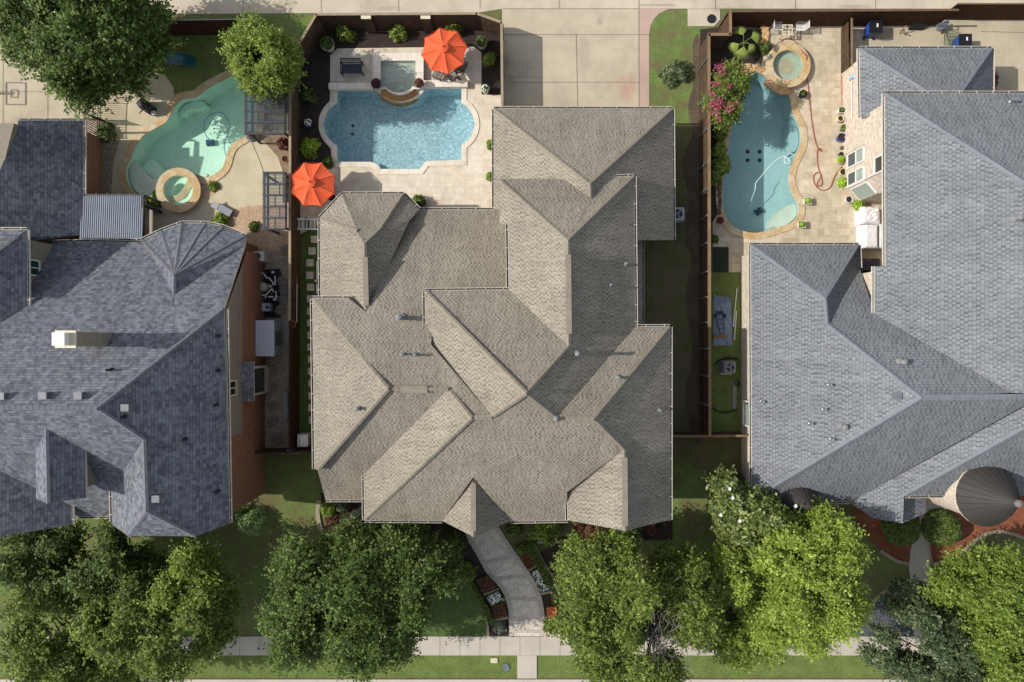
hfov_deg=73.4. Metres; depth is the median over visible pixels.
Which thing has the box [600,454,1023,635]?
front lawn
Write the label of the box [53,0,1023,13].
alley
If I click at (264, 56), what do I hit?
shade tree
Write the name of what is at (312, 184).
patio umbrella
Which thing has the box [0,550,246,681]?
street tree
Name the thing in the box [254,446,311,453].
wood fence
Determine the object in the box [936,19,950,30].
grill cart
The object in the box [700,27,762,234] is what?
planting bed
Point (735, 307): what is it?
plastic pipe
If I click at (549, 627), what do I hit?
bush
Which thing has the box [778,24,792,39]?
patio table
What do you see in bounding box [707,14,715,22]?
manhole cover
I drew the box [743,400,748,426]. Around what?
window
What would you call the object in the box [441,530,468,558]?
bush
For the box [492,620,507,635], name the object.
bush
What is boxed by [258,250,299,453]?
gravel bed
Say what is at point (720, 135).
bush
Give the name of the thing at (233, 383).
window
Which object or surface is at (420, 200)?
shrub
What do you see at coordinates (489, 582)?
flower bed
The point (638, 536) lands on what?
bush
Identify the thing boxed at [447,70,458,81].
patio chair
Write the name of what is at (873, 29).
wheelie bin
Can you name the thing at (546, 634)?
rock border
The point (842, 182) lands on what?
plant pot
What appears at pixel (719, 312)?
hand truck
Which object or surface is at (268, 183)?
pergola
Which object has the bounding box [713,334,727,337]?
plank
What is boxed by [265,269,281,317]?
rubber mat
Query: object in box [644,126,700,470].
side lawn
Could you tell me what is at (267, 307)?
pump box
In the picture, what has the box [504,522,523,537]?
bush
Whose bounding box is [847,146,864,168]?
window
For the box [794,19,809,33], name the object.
white chair
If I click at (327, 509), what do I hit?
bush
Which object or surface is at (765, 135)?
swimming pool
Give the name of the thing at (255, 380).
bay window
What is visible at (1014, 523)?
red mulch bed
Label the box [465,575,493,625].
hedge
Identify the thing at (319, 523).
bed edging
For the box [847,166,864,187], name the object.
window
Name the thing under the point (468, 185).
travertine deck
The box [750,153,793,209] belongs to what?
vacuum hose
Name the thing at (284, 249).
flagstone
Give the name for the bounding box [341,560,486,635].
front lawn
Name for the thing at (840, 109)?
plant pot
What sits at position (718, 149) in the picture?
bush
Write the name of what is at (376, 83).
plant pot
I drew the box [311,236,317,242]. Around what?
stepping stone
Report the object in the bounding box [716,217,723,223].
plant pot
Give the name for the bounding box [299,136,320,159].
shrub
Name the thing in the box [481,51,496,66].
shrub
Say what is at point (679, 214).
air conditioner
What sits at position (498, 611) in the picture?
flower bed
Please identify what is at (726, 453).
ground
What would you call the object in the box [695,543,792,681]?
street tree
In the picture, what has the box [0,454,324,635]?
front lawn
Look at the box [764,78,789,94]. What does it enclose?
rock spillway
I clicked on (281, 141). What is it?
shrub
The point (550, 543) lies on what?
bed edging
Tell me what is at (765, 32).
rock border
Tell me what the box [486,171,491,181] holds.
shrub
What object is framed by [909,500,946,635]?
front walk
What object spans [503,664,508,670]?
manhole cover
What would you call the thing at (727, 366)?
air conditioner
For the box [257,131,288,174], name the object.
brick path
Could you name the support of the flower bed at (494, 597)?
on the front bed at (665, 532)
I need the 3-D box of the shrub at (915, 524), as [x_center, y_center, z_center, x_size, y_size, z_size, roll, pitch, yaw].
[24.747,11.910,43.310,2.381,1.462,2.338,0,90,0]
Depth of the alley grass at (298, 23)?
43.98 m
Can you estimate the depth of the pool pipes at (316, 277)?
43.47 m
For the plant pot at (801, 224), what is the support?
on the pool terrace at (829, 215)
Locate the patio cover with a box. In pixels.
[79,193,160,238]
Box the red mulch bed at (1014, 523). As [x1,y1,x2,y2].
[930,496,1023,561]
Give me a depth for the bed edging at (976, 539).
43.88 m
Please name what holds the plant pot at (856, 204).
on the pool terrace at (829, 215)
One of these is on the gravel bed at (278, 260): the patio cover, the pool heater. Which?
the pool heater
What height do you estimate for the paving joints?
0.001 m
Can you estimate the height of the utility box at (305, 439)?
1.053 m
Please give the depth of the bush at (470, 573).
43.55 m
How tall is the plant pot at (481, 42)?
0.988 m
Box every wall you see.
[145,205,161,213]
[328,83,373,90]
[423,80,467,88]
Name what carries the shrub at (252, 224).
on the pink gravel bed at (241, 219)
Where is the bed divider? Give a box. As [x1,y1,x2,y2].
[483,588,498,595]
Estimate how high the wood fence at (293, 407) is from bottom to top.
2.052 m
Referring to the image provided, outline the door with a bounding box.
[275,331,281,345]
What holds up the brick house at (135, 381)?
on the ground at (726, 453)
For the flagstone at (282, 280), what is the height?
0.100 m
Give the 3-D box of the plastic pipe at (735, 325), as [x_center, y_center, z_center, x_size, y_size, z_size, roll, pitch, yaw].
[14.264,-0.997,43.900,0.095,0.090,1.875,4,90,0]
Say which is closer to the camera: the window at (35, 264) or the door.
the window at (35, 264)
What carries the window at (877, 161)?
in the brick house at (875, 392)
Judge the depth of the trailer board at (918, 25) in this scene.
43.66 m
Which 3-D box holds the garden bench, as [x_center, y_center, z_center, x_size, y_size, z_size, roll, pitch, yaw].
[-10.147,-17.334,43.513,1.390,0.955,0.760,0,90,0]
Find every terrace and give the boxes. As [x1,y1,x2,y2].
[103,206,216,241]
[713,26,883,271]
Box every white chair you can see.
[771,20,781,33]
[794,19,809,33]
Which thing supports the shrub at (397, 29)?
on the planting bed at (317, 69)
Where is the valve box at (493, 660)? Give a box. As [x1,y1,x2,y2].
[491,658,496,662]
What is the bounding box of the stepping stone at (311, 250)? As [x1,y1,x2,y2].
[308,247,315,254]
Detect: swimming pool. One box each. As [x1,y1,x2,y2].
[118,69,264,202]
[318,89,478,173]
[716,63,807,238]
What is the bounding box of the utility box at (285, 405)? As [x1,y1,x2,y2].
[283,392,287,418]
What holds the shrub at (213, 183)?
on the pool rock bed at (206, 193)
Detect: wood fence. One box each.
[165,18,264,35]
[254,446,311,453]
[287,320,299,452]
[288,12,503,320]
[672,431,748,436]
[697,11,731,435]
[718,9,958,26]
[841,18,852,72]
[945,2,1023,19]
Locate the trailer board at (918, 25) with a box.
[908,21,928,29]
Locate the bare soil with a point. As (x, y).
(690, 165)
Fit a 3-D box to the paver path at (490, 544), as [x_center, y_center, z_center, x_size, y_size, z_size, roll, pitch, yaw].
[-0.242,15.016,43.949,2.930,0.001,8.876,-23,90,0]
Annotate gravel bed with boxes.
[222,202,288,249]
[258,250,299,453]
[854,592,913,634]
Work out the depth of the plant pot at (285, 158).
43.68 m
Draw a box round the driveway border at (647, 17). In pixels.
[639,9,667,105]
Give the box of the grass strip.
[649,10,718,125]
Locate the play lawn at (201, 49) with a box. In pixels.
[149,28,294,104]
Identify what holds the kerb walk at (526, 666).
on the verge grass at (483, 666)
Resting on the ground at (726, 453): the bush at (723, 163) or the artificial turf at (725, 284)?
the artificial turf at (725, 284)
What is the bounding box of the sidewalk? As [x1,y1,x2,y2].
[2,636,926,654]
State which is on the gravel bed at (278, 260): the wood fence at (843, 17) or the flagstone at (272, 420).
the flagstone at (272, 420)
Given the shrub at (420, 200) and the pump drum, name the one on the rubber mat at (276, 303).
the pump drum
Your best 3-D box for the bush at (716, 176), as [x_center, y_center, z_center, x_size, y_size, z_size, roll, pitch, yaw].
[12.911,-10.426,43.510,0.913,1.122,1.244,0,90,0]
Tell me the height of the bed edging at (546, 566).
0.120 m
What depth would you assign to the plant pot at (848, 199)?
43.64 m
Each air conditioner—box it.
[676,207,683,221]
[720,361,735,372]
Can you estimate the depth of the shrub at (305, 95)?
43.57 m
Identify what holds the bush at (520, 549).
on the ground at (726, 453)
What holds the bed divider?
on the front bed at (665, 532)
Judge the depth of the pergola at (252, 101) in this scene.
41.48 m
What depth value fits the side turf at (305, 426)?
43.97 m
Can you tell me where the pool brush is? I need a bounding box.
[849,75,854,118]
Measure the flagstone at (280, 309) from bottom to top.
0.100 m
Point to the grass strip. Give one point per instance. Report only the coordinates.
(672, 34)
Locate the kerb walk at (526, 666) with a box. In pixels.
[517,655,536,678]
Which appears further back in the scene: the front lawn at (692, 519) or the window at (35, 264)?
the front lawn at (692, 519)
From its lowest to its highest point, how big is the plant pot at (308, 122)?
0.786 m
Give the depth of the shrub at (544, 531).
43.13 m
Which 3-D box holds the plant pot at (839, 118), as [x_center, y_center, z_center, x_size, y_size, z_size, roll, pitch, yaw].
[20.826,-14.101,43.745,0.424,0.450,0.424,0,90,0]
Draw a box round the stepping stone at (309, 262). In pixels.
[306,259,313,265]
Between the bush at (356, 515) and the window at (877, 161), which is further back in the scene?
the bush at (356, 515)
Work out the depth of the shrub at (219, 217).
43.58 m
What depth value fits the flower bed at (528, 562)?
43.70 m
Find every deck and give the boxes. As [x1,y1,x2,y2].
[83,72,282,211]
[300,47,500,233]
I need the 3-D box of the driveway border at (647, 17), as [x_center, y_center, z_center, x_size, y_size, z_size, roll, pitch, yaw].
[9.114,-17.702,43.974,1.997,0.001,7.085,0,90,0]
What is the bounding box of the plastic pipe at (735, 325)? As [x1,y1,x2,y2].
[734,311,736,339]
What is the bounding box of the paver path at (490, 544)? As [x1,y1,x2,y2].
[465,528,544,635]
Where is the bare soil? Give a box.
[682,34,702,443]
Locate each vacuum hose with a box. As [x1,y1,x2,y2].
[204,112,229,154]
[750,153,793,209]
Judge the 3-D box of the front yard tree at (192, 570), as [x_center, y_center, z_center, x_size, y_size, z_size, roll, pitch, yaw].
[-18.241,13.347,39.901,5.427,8.322,4.377,0,90,0]
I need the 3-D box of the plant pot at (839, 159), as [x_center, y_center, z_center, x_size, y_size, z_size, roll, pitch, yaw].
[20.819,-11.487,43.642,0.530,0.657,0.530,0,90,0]
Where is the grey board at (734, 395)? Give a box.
[732,381,736,408]
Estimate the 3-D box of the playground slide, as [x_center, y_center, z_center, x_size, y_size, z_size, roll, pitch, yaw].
[-21.346,-17.787,43.090,2.404,1.820,0.829,-8,90,0]
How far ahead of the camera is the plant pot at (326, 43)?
43.19 m
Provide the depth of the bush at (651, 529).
43.54 m
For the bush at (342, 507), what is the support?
on the front bed at (665, 532)
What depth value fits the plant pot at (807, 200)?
43.57 m
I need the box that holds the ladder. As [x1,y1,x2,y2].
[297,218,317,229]
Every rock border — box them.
[543,630,561,636]
[716,148,727,214]
[741,63,764,72]
[760,25,769,43]
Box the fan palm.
[729,26,759,58]
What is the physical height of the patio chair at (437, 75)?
0.955 m
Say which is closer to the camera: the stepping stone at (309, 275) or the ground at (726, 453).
the stepping stone at (309, 275)
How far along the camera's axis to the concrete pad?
43.97 m
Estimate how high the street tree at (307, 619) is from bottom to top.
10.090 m
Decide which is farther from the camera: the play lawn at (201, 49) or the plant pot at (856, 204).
the play lawn at (201, 49)
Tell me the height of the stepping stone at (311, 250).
0.060 m
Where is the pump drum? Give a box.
[268,291,274,297]
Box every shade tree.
[0,0,187,122]
[213,7,308,111]
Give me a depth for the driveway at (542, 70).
43.97 m
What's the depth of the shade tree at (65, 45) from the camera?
37.13 m
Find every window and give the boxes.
[31,259,39,275]
[230,380,236,395]
[241,361,271,401]
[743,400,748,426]
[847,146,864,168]
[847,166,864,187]
[850,181,876,199]
[873,154,881,174]
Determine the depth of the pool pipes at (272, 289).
43.38 m
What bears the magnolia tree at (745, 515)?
on the front lawn at (692, 519)
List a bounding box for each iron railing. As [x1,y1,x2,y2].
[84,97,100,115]
[84,113,110,136]
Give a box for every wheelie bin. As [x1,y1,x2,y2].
[863,20,882,39]
[952,34,971,45]
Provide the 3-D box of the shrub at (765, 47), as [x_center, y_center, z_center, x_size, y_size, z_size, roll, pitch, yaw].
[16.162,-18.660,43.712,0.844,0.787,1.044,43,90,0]
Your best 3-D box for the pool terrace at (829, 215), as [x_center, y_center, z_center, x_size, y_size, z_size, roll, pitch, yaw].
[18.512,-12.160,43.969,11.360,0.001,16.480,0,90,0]
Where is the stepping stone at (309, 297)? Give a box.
[307,295,313,301]
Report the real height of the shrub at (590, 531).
1.244 m
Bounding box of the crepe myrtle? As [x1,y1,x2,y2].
[697,53,754,136]
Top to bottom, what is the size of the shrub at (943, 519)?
1.741 m
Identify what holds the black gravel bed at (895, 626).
on the front lawn at (692, 519)
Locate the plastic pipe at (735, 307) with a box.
[733,288,737,326]
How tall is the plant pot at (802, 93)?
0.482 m
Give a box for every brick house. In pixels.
[0,118,271,537]
[310,106,675,536]
[741,46,1023,526]
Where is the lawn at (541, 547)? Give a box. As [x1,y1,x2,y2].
[533,540,586,615]
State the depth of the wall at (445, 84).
43.58 m
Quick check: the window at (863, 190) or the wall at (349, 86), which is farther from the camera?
the wall at (349, 86)
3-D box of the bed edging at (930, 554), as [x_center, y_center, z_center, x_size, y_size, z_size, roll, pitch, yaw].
[26.708,12.932,43.950,0.240,0.100,2.675,-3,90,0]
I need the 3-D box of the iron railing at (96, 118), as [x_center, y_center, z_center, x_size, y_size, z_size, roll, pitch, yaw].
[-26.026,-13.554,43.225,0.926,1.600,1.173,0,90,0]
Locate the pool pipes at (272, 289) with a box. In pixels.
[262,271,278,300]
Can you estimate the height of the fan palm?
2.013 m
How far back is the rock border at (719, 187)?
43.83 m
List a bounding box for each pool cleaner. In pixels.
[206,139,213,145]
[754,207,762,215]
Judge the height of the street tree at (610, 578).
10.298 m
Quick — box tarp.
[713,295,731,345]
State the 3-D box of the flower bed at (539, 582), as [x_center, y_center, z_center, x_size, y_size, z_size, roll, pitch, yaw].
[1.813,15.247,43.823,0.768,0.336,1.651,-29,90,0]
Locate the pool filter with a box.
[260,282,270,291]
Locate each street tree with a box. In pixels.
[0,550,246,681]
[252,513,468,681]
[544,526,729,681]
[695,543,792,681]
[706,495,879,662]
[854,575,989,681]
[910,537,1023,681]
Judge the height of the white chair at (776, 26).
0.955 m
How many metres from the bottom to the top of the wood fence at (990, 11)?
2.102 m
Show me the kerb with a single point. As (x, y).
(522, 680)
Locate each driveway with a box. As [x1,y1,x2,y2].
[0,42,83,124]
[502,9,638,105]
[855,20,1023,90]
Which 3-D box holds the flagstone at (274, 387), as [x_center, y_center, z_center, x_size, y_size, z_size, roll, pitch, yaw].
[-15.312,2.988,43.950,0.637,0.100,0.618,0,90,0]
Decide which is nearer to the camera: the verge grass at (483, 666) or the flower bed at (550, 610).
the flower bed at (550, 610)
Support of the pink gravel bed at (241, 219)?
on the ground at (726, 453)
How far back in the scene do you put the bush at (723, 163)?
43.31 m
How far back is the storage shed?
42.35 m
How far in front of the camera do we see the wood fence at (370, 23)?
42.69 m
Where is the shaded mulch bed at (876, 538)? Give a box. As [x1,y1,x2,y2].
[852,505,918,561]
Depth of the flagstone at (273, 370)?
43.90 m
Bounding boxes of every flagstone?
[267,415,278,425]
[270,383,277,392]
[271,366,276,374]
[272,433,282,443]
[275,304,285,314]
[277,275,287,285]
[279,285,287,294]
[281,244,287,254]
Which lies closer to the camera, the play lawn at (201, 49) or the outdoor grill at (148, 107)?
the outdoor grill at (148, 107)
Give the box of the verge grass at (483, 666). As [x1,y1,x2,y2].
[0,655,896,677]
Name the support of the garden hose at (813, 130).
on the pool terrace at (829, 215)
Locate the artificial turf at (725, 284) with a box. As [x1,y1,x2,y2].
[709,272,741,437]
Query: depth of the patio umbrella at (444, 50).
41.78 m
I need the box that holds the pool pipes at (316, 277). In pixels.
[315,261,317,293]
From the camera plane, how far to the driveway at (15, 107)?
43.97 m
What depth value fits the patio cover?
41.35 m
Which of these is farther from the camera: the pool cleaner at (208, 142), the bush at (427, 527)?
the pool cleaner at (208, 142)
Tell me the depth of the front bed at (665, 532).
43.97 m
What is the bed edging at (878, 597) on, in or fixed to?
on the black gravel bed at (895, 626)
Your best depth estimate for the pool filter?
43.16 m
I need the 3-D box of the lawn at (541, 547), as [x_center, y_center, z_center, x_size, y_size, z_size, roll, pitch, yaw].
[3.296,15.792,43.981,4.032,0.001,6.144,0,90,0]
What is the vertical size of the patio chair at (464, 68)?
0.955 m
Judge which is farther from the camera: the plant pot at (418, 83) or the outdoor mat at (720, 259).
the outdoor mat at (720, 259)
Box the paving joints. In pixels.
[0,0,1023,117]
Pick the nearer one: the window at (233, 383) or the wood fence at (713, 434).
the window at (233, 383)
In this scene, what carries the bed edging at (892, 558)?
on the front lawn at (692, 519)
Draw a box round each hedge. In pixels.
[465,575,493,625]
[526,542,552,587]
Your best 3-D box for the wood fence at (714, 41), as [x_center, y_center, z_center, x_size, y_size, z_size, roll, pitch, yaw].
[12.583,-7.112,42.849,1.510,2.302,25.803,0,90,0]
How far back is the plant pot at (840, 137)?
43.60 m
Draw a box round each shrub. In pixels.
[95,122,116,143]
[145,190,162,207]
[207,180,219,192]
[211,212,228,225]
[235,505,267,536]
[248,221,259,232]
[276,137,288,150]
[299,88,318,103]
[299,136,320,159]
[322,156,333,168]
[335,25,356,42]
[388,22,406,42]
[413,194,426,206]
[443,21,463,36]
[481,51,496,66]
[486,139,491,150]
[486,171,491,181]
[525,523,560,547]
[572,522,609,550]
[658,59,691,89]
[711,234,718,243]
[733,474,744,485]
[759,41,771,55]
[881,518,920,545]
[920,508,962,545]
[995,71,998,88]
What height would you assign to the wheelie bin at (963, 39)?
1.086 m
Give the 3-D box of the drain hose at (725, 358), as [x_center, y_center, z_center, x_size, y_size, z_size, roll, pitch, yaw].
[13.640,1.216,43.900,1.550,0.087,0.346,-16,90,0]
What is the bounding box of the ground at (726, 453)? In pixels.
[0,9,1023,678]
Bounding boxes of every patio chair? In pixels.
[431,71,444,81]
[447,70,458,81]
[456,62,467,73]
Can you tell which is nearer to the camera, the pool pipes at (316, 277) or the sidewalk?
the pool pipes at (316, 277)
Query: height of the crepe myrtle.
4.794 m
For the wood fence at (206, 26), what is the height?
2.102 m
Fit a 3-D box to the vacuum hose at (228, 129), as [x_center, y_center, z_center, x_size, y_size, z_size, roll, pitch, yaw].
[-18.922,-13.279,44.609,1.694,1.194,2.825,0,90,0]
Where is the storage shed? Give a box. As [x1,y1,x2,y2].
[256,320,282,355]
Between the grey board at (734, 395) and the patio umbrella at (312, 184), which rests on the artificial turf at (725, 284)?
the grey board at (734, 395)
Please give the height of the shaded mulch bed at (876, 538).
0.001 m
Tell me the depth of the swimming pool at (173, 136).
45.36 m
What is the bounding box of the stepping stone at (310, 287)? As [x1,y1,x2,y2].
[307,284,313,290]
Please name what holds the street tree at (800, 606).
on the front lawn at (692, 519)
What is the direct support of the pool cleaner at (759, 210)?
in the swimming pool at (765, 135)
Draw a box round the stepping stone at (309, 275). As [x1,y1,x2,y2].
[306,272,313,278]
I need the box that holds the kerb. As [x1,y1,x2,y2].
[0,679,980,681]
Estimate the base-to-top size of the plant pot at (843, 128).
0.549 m
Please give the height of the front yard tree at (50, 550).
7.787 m
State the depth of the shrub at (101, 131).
43.53 m
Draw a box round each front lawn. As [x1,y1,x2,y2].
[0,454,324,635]
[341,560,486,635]
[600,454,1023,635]
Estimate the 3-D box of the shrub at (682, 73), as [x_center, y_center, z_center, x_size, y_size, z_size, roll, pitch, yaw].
[10.526,-17.061,43.663,2.269,0.872,1.642,-24,90,0]
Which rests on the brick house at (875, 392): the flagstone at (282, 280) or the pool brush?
the pool brush
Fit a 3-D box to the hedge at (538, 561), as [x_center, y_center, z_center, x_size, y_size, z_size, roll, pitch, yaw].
[1.734,14.195,43.773,0.601,0.438,3.287,-28,90,0]
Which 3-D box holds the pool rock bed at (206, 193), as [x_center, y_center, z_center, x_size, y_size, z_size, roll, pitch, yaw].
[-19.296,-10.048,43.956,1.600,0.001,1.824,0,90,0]
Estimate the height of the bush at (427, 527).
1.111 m
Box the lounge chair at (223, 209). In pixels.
[211,200,232,216]
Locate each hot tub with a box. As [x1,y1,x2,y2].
[156,168,201,212]
[372,53,423,106]
[764,42,810,87]
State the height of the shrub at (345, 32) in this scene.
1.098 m
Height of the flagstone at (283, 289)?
0.100 m
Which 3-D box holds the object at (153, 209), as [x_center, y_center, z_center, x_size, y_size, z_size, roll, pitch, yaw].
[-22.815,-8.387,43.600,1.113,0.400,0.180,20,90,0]
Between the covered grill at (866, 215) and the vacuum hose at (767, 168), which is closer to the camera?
the covered grill at (866, 215)
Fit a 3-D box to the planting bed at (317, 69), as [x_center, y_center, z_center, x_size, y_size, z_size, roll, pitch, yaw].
[-7.600,-14.368,43.979,13.856,0.001,13.216,0,90,0]
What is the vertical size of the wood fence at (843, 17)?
2.102 m
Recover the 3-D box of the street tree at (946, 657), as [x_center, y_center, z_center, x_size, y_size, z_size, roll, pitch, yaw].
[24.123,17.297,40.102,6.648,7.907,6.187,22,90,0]
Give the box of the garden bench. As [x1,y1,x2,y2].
[339,58,363,75]
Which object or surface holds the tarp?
on the artificial turf at (725, 284)
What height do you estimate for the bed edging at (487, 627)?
0.120 m
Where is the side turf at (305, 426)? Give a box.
[292,227,317,447]
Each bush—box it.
[320,500,336,516]
[325,514,339,532]
[333,502,351,512]
[340,510,363,529]
[406,523,430,538]
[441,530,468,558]
[458,561,478,585]
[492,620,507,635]
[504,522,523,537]
[514,542,528,556]
[542,617,557,634]
[627,526,643,541]
[643,523,658,535]
[711,140,726,159]
[711,154,732,174]
[711,168,721,186]
[714,125,728,142]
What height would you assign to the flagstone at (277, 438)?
0.100 m
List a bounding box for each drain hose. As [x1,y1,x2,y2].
[713,407,736,412]
[715,357,737,365]
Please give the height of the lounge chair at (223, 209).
0.533 m
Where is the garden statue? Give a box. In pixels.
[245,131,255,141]
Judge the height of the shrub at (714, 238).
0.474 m
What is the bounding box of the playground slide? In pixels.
[161,51,196,68]
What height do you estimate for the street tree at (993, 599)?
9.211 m
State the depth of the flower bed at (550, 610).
43.70 m
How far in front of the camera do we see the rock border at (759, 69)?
43.83 m
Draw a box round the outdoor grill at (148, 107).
[136,98,156,115]
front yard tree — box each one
[0,513,171,609]
[140,536,245,620]
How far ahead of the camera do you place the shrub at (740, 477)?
43.30 m
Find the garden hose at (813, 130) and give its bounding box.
[775,38,841,190]
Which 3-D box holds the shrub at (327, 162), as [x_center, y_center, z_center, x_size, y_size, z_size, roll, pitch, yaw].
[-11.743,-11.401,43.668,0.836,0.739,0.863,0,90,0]
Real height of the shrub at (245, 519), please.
1.441 m
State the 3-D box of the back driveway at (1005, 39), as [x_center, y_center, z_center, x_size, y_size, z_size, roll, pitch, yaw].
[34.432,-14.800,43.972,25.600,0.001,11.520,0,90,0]
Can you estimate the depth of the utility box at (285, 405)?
43.16 m
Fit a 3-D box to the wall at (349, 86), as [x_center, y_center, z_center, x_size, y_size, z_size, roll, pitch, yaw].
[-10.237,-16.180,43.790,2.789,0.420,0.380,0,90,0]
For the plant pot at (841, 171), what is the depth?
43.64 m
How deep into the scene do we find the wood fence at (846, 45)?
43.11 m
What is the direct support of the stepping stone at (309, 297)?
on the side turf at (305, 426)
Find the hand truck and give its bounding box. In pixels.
[714,311,725,333]
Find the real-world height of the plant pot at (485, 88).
0.750 m
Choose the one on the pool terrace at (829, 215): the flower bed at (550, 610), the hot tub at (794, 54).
the hot tub at (794, 54)
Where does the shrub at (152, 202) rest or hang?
on the deck at (240, 182)
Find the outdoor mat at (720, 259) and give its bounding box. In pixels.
[713,247,728,271]
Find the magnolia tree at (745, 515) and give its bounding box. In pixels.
[698,462,804,557]
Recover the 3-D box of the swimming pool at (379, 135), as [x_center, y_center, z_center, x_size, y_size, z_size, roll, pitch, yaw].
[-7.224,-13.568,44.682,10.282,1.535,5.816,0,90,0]
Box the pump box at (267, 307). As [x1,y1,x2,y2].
[262,303,272,311]
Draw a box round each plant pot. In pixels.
[282,155,288,161]
[304,118,312,127]
[319,36,333,51]
[371,78,380,88]
[414,78,423,87]
[475,35,487,49]
[481,84,489,93]
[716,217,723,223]
[797,221,805,227]
[799,90,806,97]
[803,197,811,204]
[835,115,843,122]
[835,156,844,163]
[836,133,844,141]
[836,177,846,188]
[837,106,844,113]
[838,168,845,175]
[840,124,845,131]
[844,195,852,202]
[851,200,865,210]
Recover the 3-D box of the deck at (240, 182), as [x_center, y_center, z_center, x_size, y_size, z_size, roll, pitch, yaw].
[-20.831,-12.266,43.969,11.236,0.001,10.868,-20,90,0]
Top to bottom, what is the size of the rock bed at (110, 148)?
0.001 m
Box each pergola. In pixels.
[244,89,288,143]
[262,172,288,233]
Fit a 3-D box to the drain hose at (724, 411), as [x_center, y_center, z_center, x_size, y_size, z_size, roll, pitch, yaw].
[13.611,4.412,43.900,1.556,0.087,0.375,0,90,0]
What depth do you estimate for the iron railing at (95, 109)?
43.72 m
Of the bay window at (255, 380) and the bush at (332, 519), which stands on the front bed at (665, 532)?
the bush at (332, 519)
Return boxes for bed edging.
[316,500,324,533]
[463,570,488,636]
[534,543,559,595]
[538,540,566,543]
[868,588,890,608]
[880,550,908,565]
[928,523,932,563]
[933,530,1023,565]
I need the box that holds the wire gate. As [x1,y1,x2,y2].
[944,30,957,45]
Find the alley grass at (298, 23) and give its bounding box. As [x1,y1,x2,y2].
[171,14,313,44]
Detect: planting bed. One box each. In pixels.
[287,15,500,201]
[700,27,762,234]
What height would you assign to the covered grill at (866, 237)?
1.060 m
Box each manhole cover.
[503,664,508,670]
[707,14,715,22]
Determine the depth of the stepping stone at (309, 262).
43.94 m
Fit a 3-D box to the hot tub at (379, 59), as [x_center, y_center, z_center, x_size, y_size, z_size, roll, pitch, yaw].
[-7.226,-16.728,44.090,3.233,1.020,3.088,0,90,0]
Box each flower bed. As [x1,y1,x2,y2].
[477,574,496,593]
[486,590,503,605]
[492,601,507,620]
[518,553,534,569]
[531,568,550,592]
[546,605,557,617]
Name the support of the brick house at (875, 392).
on the ground at (726, 453)
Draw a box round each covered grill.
[854,207,879,226]
[856,225,877,251]
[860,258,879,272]
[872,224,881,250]
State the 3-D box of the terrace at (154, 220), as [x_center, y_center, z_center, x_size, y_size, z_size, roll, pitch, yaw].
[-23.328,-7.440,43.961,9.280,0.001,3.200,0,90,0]
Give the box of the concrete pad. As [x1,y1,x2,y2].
[688,9,719,25]
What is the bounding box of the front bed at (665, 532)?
[320,492,672,635]
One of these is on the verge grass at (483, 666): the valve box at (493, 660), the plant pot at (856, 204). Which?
the valve box at (493, 660)
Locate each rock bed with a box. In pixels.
[87,120,118,193]
[201,181,216,197]
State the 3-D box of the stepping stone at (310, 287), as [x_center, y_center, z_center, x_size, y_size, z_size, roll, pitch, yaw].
[-12.881,-3.436,43.965,0.460,0.060,0.460,2,90,0]
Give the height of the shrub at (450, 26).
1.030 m
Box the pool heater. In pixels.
[253,251,268,262]
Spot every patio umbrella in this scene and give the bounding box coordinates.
[291,162,334,205]
[421,28,466,73]
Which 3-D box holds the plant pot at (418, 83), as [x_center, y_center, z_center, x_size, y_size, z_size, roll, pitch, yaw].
[-5.826,-16.184,43.223,0.680,0.714,0.676,0,90,0]

